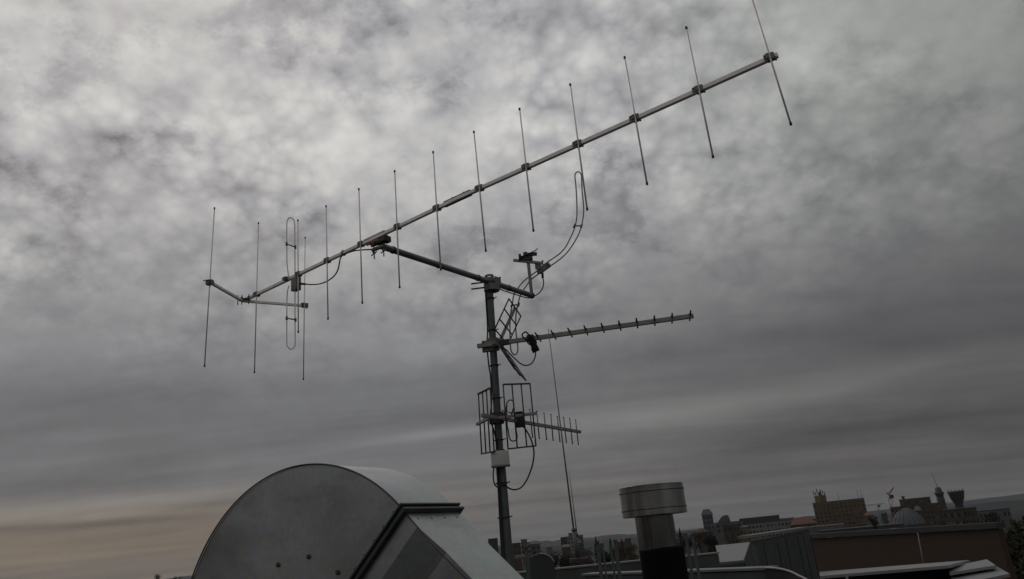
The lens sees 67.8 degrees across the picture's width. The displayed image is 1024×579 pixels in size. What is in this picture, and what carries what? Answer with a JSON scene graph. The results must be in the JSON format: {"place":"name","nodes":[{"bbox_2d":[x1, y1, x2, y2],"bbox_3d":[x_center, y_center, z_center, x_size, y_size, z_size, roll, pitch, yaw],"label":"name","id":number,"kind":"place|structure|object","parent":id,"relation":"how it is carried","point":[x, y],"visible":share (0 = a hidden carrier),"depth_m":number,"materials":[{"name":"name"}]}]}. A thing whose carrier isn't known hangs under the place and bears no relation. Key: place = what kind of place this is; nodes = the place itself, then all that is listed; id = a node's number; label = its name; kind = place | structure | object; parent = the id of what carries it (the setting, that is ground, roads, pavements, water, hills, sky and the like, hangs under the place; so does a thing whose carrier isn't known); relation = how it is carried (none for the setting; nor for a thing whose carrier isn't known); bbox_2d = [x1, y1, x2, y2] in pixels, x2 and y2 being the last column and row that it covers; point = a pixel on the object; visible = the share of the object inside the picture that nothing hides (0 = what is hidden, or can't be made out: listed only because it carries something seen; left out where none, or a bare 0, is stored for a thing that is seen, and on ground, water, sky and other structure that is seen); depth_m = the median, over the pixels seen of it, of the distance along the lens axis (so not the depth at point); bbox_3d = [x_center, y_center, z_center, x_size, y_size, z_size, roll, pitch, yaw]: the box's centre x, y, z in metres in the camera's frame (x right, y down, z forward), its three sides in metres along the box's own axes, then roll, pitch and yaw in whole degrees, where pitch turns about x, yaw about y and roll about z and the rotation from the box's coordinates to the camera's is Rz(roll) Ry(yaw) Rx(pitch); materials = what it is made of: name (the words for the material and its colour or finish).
{"place":"outdoors","nodes":[
{"label":"outdoors","id":0,"kind":"place"},
{"bbox_2d":[488,538,498,553],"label":"house","id":1,"kind":"structure","parent":0,"point":[493,543],"depth_m":455.21,"materials":[{"name":"stone"}]},
{"bbox_2d":[0,0,1023,578],"label":"sky","id":2,"kind":"structure","parent":0,"point":[850,274],"materials":[{"name":"grey"}]},
{"bbox_2d":[512,542,522,573],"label":"house","id":3,"kind":"structure","parent":0,"point":[516,548],"depth_m":452.84,"materials":[{"name":"stone"}]},
{"bbox_2d":[515,555,524,558],"bbox_3d":[0.183,6.125,17.463,0.229,0.073,0.100,-6,-18,0],"label":"roof bracket","id":4,"kind":"object","parent":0,"point":[519,556],"visible":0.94,"depth_m":17.41,"materials":[{"name":"metal"}]},
{"bbox_2d":[530,543,540,555],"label":"apartment block","id":5,"kind":"structure","parent":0,"point":[535,548],"depth_m":482.50,"materials":[{"name":"grey concrete"}]},
{"bbox_2d":[546,545,552,555],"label":"house","id":6,"kind":"structure","parent":0,"point":[549,548],"depth_m":756.93,"materials":[{"name":"grey concrete"}]},
{"bbox_2d":[561,544,570,556],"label":"house","id":7,"kind":"structure","parent":0,"point":[566,549],"depth_m":576.13,"materials":[{"name":"stone"}]},
{"bbox_2d":[548,329,585,563],"bbox_3d":[0.908,2.634,13.329,0.250,4.068,0.250,-6,-18,0],"label":"whip antenna","id":8,"kind":"object","parent":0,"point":[576,559],"visible":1,"depth_m":12.92,"materials":[{"name":"metal"}]},
{"bbox_2d":[567,536,574,565],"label":"apartment tower","id":9,"kind":"structure","parent":0,"point":[570,541],"depth_m":605.43,"materials":[{"name":"concrete"}]},
{"bbox_2d":[568,554,584,565],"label":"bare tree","id":10,"kind":"object","parent":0,"point":[571,555],"visible":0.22,"depth_m":258.99,"materials":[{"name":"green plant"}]},
{"bbox_2d":[569,473,587,563],"bbox_3d":[1.080,3.882,13.013,0.250,1.493,0.250,-6,-18,0],"label":"whip antenna","id":11,"kind":"object","parent":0,"point":[577,536],"visible":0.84,"depth_m":12.89,"materials":[{"name":"metal"}]},
{"bbox_2d":[577,540,583,567],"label":"house","id":12,"kind":"structure","parent":0,"point":[580,542],"depth_m":482.26,"materials":[{"name":"stone"}]},
{"bbox_2d":[168,494,1023,578],"bbox_3d":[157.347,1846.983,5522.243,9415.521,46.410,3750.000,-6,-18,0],"label":"hills","id":13,"kind":"structure","parent":0,"point":[1016,497],"depth_m":4576.63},
{"bbox_2d":[594,541,602,563],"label":"house","id":14,"kind":"structure","parent":0,"point":[600,543],"depth_m":685.21,"materials":[{"name":"stone"}]},
{"bbox_2d":[617,539,626,560],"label":"house","id":15,"kind":"structure","parent":0,"point":[619,542],"depth_m":843.96,"materials":[{"name":"red tile"}]},
{"bbox_2d":[624,536,631,562],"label":"house","id":16,"kind":"structure","parent":0,"point":[627,540],"depth_m":648.62,"materials":[{"name":"stone"}]},
{"bbox_2d":[676,532,686,554],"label":"house","id":17,"kind":"structure","parent":0,"point":[677,534],"depth_m":574.28,"materials":[{"name":"grey concrete"}]},
{"bbox_2d":[681,535,692,553],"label":"bare tree","id":18,"kind":"object","parent":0,"point":[689,542],"visible":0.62,"depth_m":282.10,"materials":[{"name":"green plant"}]},
{"bbox_2d":[697,528,708,555],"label":"house","id":19,"kind":"structure","parent":0,"point":[705,548],"depth_m":466.42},
{"bbox_2d":[701,509,716,551],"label":"office tower","id":20,"kind":"structure","parent":0,"point":[708,521],"depth_m":482.88,"materials":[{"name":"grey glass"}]},
{"bbox_2d":[739,527,750,542],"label":"town house","id":21,"kind":"structure","parent":0,"point":[744,530],"depth_m":365.74,"materials":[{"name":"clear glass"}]},
{"bbox_2d":[498,500,1023,555],"bbox_3d":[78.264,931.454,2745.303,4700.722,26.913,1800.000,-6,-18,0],"label":"hills","id":22,"kind":"structure","parent":0,"point":[981,506],"depth_m":2243.46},
{"bbox_2d":[747,519,791,540],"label":"office block","id":23,"kind":"structure","parent":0,"point":[760,527],"depth_m":472.05,"materials":[{"name":"concrete"}]},
{"bbox_2d":[522,507,1023,570],"bbox_3d":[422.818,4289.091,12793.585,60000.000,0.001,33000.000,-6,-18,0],"label":"ground","id":24,"kind":"structure","parent":0,"point":[1017,514],"depth_m":1322.04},
{"bbox_2d":[521,542,531,570],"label":"apartment block","id":25,"kind":"structure","parent":24,"relation":"on","point":[527,544],"depth_m":472.97,"materials":[{"name":"concrete"}]},
{"bbox_2d":[546,550,560,567],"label":"leafy tree","id":26,"kind":"object","parent":24,"relation":"on","point":[556,558],"visible":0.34,"depth_m":268.09,"materials":[{"name":"green plant"}]},
{"bbox_2d":[560,537,567,546],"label":"apartment tower","id":27,"kind":"structure","parent":24,"relation":"on","point":[563,540],"depth_m":611.21,"materials":[{"name":"concrete"}]},
{"bbox_2d":[558,553,572,569],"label":"leafy tree","id":28,"kind":"object","parent":24,"relation":"on","point":[564,560],"visible":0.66,"depth_m":253.51,"materials":[{"name":"green plant"}]},
{"bbox_2d":[579,535,585,564],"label":"apartment tower","id":29,"kind":"structure","parent":24,"relation":"on","point":[581,540],"depth_m":609.73,"materials":[{"name":"grey concrete"}]},
{"bbox_2d":[581,547,595,566],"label":"bare tree","id":30,"kind":"object","parent":24,"relation":"on","point":[587,552],"visible":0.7,"depth_m":282.08,"materials":[{"name":"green plant"}]},
{"bbox_2d":[594,536,600,558],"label":"conifer tree","id":31,"kind":"object","parent":24,"relation":"on","point":[595,548],"visible":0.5,"depth_m":311.08,"materials":[{"name":"green plant"}]},
{"bbox_2d":[596,552,610,565],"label":"leafy tree","id":32,"kind":"object","parent":24,"relation":"on","point":[607,559],"visible":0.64,"depth_m":267.46,"materials":[{"name":"green plant"}]},
{"bbox_2d":[608,545,625,563],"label":"bare tree","id":33,"kind":"object","parent":24,"relation":"on","point":[621,551],"visible":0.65,"depth_m":267.86,"materials":[{"name":"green plant"}]},
{"bbox_2d":[623,543,638,562],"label":"bare tree","id":34,"kind":"object","parent":24,"relation":"on","point":[632,556],"visible":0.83,"depth_m":282.22,"materials":[{"name":"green plant"}]},
{"bbox_2d":[678,528,686,551],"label":"conifer tree","id":35,"kind":"object","parent":24,"relation":"on","point":[680,535],"visible":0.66,"depth_m":311.38,"materials":[{"name":"green plant"}]},
{"bbox_2d":[690,531,706,555],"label":"bare tree","id":36,"kind":"object","parent":24,"relation":"on","point":[697,536],"visible":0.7,"depth_m":282.33,"materials":[{"name":"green plant"}]},
{"bbox_2d":[701,533,717,554],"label":"leafy tree","id":37,"kind":"object","parent":24,"relation":"on","point":[711,541],"visible":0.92,"depth_m":267.31,"materials":[{"name":"green plant"}]},
{"bbox_2d":[714,515,730,522],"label":"round roofed building","id":38,"kind":"structure","parent":24,"relation":"on","point":[723,518],"depth_m":532.39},
{"bbox_2d":[714,520,746,544],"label":"town house","id":39,"kind":"structure","parent":24,"relation":"on","point":[720,534],"depth_m":515.77,"materials":[{"name":"grey concrete"}]},
{"bbox_2d":[723,524,741,543],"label":"town house","id":40,"kind":"structure","parent":24,"relation":"on","point":[732,532],"depth_m":385.57,"materials":[{"name":"brown brick"}]},
{"bbox_2d":[737,526,819,578],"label":"grey hall","id":41,"kind":"structure","parent":24,"relation":"on","point":[793,552],"depth_m":33.49,"materials":[{"name":"metal"}]},
{"bbox_2d":[715,542,755,567],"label":"sloping roof","id":42,"kind":"structure","parent":41,"relation":"attached to","point":[737,555],"depth_m":27.07,"materials":[{"name":"grey metal"}]},
{"bbox_2d":[809,523,844,533],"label":"shed","id":43,"kind":"structure","parent":24,"relation":"on","point":[814,529],"depth_m":351.31,"materials":[{"name":"grey concrete"}]},
{"bbox_2d":[819,523,905,537],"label":"shed","id":44,"kind":"structure","parent":24,"relation":"on","point":[886,526],"depth_m":331.72,"materials":[{"name":"metal"}]},
{"bbox_2d":[868,515,879,529],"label":"leafy tree","id":45,"kind":"object","parent":24,"relation":"on","point":[874,522],"visible":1,"depth_m":244.76,"materials":[{"name":"green plant"}]},
{"bbox_2d":[886,487,896,522],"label":"tower crane","id":46,"kind":"object","parent":24,"relation":"on","point":[891,496],"visible":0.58,"depth_m":379.70,"materials":[{"name":"metal"}]},
{"bbox_2d":[914,506,921,515],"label":"house","id":47,"kind":"structure","parent":24,"relation":"on","point":[917,509],"depth_m":390.40,"materials":[{"name":"stone"}]},
{"bbox_2d":[947,488,963,507],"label":"water tower","id":48,"kind":"structure","parent":24,"relation":"on","point":[956,497],"depth_m":358.72,"materials":[{"name":"stone"}]},
{"bbox_2d":[942,507,980,530],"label":"town house","id":49,"kind":"structure","parent":24,"relation":"on","point":[965,515],"depth_m":292.01,"materials":[{"name":"brown brick"}]},
{"bbox_2d":[981,511,1005,534],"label":"leafy tree","id":50,"kind":"object","parent":24,"relation":"on","point":[993,518],"visible":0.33,"depth_m":308.66,"materials":[{"name":"green plant"}]},
{"bbox_2d":[1004,529,1023,566],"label":"leafy tree","id":51,"kind":"object","parent":24,"relation":"on","point":[1015,546],"visible":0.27,"depth_m":60.52,"materials":[{"name":"green plant"}]},
{"bbox_2d":[1005,516,1023,550],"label":"leafy tree","id":52,"kind":"object","parent":24,"relation":"on","point":[1016,527],"visible":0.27,"depth_m":67.16,"materials":[{"name":"green plant"}]},
{"bbox_2d":[1006,519,1023,564],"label":"leafy tree","id":53,"kind":"object","parent":24,"relation":"on","point":[1014,520],"visible":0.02,"depth_m":69.22,"materials":[{"name":"green plant"}]},
{"bbox_2d":[1014,563,1023,578],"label":"leafy tree","id":54,"kind":"object","parent":24,"relation":"on","point":[1019,571],"visible":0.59,"depth_m":52.81,"materials":[{"name":"green plant"}]},
{"bbox_2d":[1017,551,1023,563],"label":"bare tree","id":55,"kind":"object","parent":24,"relation":"on","point":[1022,559],"visible":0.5,"depth_m":57.34,"materials":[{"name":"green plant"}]},
{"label":"roof","id":56,"kind":"structure","parent":24,"relation":"on","visible":0},
{"bbox_2d":[191,463,523,578],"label":"ventilation duct","id":57,"kind":"object","parent":56,"relation":"on","point":[315,521],"visible":1,"depth_m":2.99,"materials":[{"name":"silver metal"}]},
{"bbox_2d":[381,244,534,567],"bbox_3d":[-0.228,1.522,5.863,0.398,4.290,1.905,-14,-20,24],"label":"antenna mast","id":58,"kind":"object","parent":56,"relation":"on","point":[492,285],"visible":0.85,"depth_m":6.30,"materials":[{"name":"metal"}]},
{"bbox_2d":[203,0,791,379],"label":"yagi antenna","id":59,"kind":"object","parent":58,"relation":"attached to","point":[381,238],"visible":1,"depth_m":5.26,"materials":[{"name":"metal"}]},
{"bbox_2d":[491,449,509,487],"bbox_3d":[-0.087,1.442,6.138,0.150,0.307,0.162,-6,-18,0],"label":"junction box","id":60,"kind":"object","parent":58,"relation":"attached to","point":[499,458],"visible":0.95,"depth_m":6.09,"materials":[{"name":"plastic"}]},
{"bbox_2d":[476,383,580,490],"bbox_3d":[0.298,1.303,6.595,0.531,0.824,1.747,-20,-23,37],"label":"yagi antenna","id":61,"kind":"object","parent":58,"relation":"attached to","point":[518,420],"visible":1,"depth_m":6.25,"materials":[{"name":"grey metal"}]},
{"bbox_2d":[500,171,583,354],"bbox_3d":[0.231,-0.287,7.255,1.051,1.807,0.307,1,-20,-19],"label":"folded dipole antenna","id":62,"kind":"object","parent":58,"relation":"attached to","point":[526,257],"visible":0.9,"depth_m":7.24,"materials":[{"name":"grey metal"}]},
{"bbox_2d":[477,298,693,380],"bbox_3d":[0.589,0.348,6.319,1.808,0.604,0.552,-9,-19,9],"label":"yagi antenna","id":63,"kind":"object","parent":58,"relation":"attached to","point":[490,344],"visible":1,"depth_m":6.34,"materials":[{"name":"grey metal"}]},
{"bbox_2d":[524,547,530,578],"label":"metal post","id":64,"kind":"object","parent":56,"relation":"on","point":[527,563],"visible":1,"depth_m":11.29,"materials":[{"name":"metal"}]},
{"bbox_2d":[595,542,603,578],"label":"metal post","id":65,"kind":"object","parent":56,"relation":"on","point":[599,560],"visible":1,"depth_m":11.27,"materials":[{"name":"metal"}]},
{"bbox_2d":[601,545,607,578],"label":"metal post","id":66,"kind":"object","parent":56,"relation":"on","point":[604,561],"visible":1,"depth_m":14.08,"materials":[{"name":"metal"}]},
{"bbox_2d":[609,544,615,578],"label":"metal post","id":67,"kind":"object","parent":56,"relation":"on","point":[612,560],"visible":1,"depth_m":14.08,"materials":[{"name":"metal"}]},
{"bbox_2d":[613,540,621,578],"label":"metal post","id":68,"kind":"object","parent":56,"relation":"on","point":[617,560],"visible":1,"depth_m":11.26,"materials":[{"name":"metal"}]},
{"bbox_2d":[619,481,688,578],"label":"flue pipe","id":69,"kind":"object","parent":56,"relation":"on","point":[652,508],"visible":1,"depth_m":4.54,"materials":[{"name":"silver metal"}]},
{"bbox_2d":[684,533,693,578],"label":"metal post","id":70,"kind":"object","parent":56,"relation":"on","point":[689,556],"visible":1,"depth_m":12.19,"materials":[{"name":"metal"}]},
{"bbox_2d":[690,534,700,578],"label":"metal post","id":71,"kind":"object","parent":56,"relation":"on","point":[696,557],"visible":1,"depth_m":11.25,"materials":[{"name":"metal"}]},
{"bbox_2d":[763,567,806,578],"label":"curved upstand","id":72,"kind":"object","parent":56,"relation":"on","point":[776,573],"visible":1,"depth_m":11.87,"materials":[{"name":"metal"}]},
{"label":"lower roof","id":73,"kind":"structure","parent":24,"relation":"on","visible":0},
{"bbox_2d":[529,553,555,578],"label":"vent cowl","id":74,"kind":"object","parent":73,"relation":"on","point":[542,565],"visible":0.93,"depth_m":16.91,"materials":[{"name":"metal"}]},
{"bbox_2d":[518,552,720,578],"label":"parapet wall","id":75,"kind":"structure","parent":73,"relation":"on","point":[708,560],"depth_m":21.54,"materials":[{"name":"concrete"}]},
{"bbox_2d":[581,566,778,578],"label":"parapet wall","id":76,"kind":"structure","parent":73,"relation":"on","point":[755,572],"depth_m":13.17,"materials":[{"name":"concrete"}]},
{"bbox_2d":[752,542,758,565],"bbox_3d":[7.214,8.120,22.367,0.180,1.325,0.180,-6,-18,0],"label":"metal post","id":77,"kind":"object","parent":73,"relation":"on","point":[755,554],"visible":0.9,"depth_m":22.46,"materials":[{"name":"metal"}]},
{"bbox_2d":[790,516,816,538],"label":"town house","id":78,"kind":"structure","parent":0,"point":[802,522],"depth_m":449.92,"materials":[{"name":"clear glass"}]},
{"bbox_2d":[812,489,866,527],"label":"yellow block","id":79,"kind":"structure","parent":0,"point":[848,513],"depth_m":549.74,"materials":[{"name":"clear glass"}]},
{"bbox_2d":[864,512,873,525],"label":"house","id":80,"kind":"structure","parent":0,"point":[867,515],"depth_m":396.15,"materials":[{"name":"grey concrete"}]},
{"bbox_2d":[880,511,888,523],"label":"house","id":81,"kind":"structure","parent":0,"point":[884,517],"depth_m":769.55,"materials":[{"name":"stone"}]},
{"bbox_2d":[819,560,969,578],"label":"canopy roof","id":82,"kind":"structure","parent":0,"point":[927,571],"depth_m":29.66,"materials":[{"name":"metal"}]},
{"bbox_2d":[917,533,923,563],"bbox_3d":[20.021,13.080,37.167,0.180,2.296,0.044,-6,-18,0],"label":"thin pole","id":83,"kind":"object","parent":82,"relation":"on","point":[920,548],"visible":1,"depth_m":37.29,"materials":[{"name":"grey metal"}]},
{"bbox_2d":[945,559,995,578],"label":"canopy roof","id":84,"kind":"structure","parent":82,"relation":"attached to","point":[985,564],"depth_m":28.42,"materials":[{"name":"metal"}]},
{"bbox_2d":[892,508,930,532],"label":"domed hall","id":85,"kind":"structure","parent":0,"point":[908,517],"depth_m":379.93,"materials":[{"name":"grey concrete"}]},
{"bbox_2d":[809,522,1016,578],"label":"brick building","id":86,"kind":"structure","parent":0,"point":[854,550],"depth_m":48.45,"materials":[{"name":"brick"}]},
{"bbox_2d":[890,502,945,525],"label":"brown block","id":87,"kind":"structure","parent":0,"point":[932,514],"depth_m":475.11,"materials":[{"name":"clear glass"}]},
{"bbox_2d":[899,497,930,506],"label":"brown block tower","id":88,"kind":"structure","parent":87,"relation":"on","point":[915,501],"depth_m":489.28,"materials":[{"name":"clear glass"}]},
{"bbox_2d":[931,472,946,508],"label":"chimney tower","id":89,"kind":"structure","parent":0,"point":[939,493],"depth_m":606.71,"materials":[{"name":"stone"}]},
{"bbox_2d":[950,567,1009,578],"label":"canopy roof","id":90,"kind":"structure","parent":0,"point":[997,573],"depth_m":27.41,"materials":[{"name":"metal"}]},
{"bbox_2d":[977,508,1012,532],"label":"town house","id":91,"kind":"structure","parent":0,"point":[1005,515],"depth_m":326.31,"materials":[{"name":"grey concrete"}]},
{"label":"rooftop block","id":92,"kind":"object","parent":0,"visible":0},
{"bbox_2d":[739,515,779,524],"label":"rooftop block","id":93,"kind":"structure","parent":92,"relation":"on","point":[763,519],"depth_m":511.45,"materials":[{"name":"concrete"}]}
]}

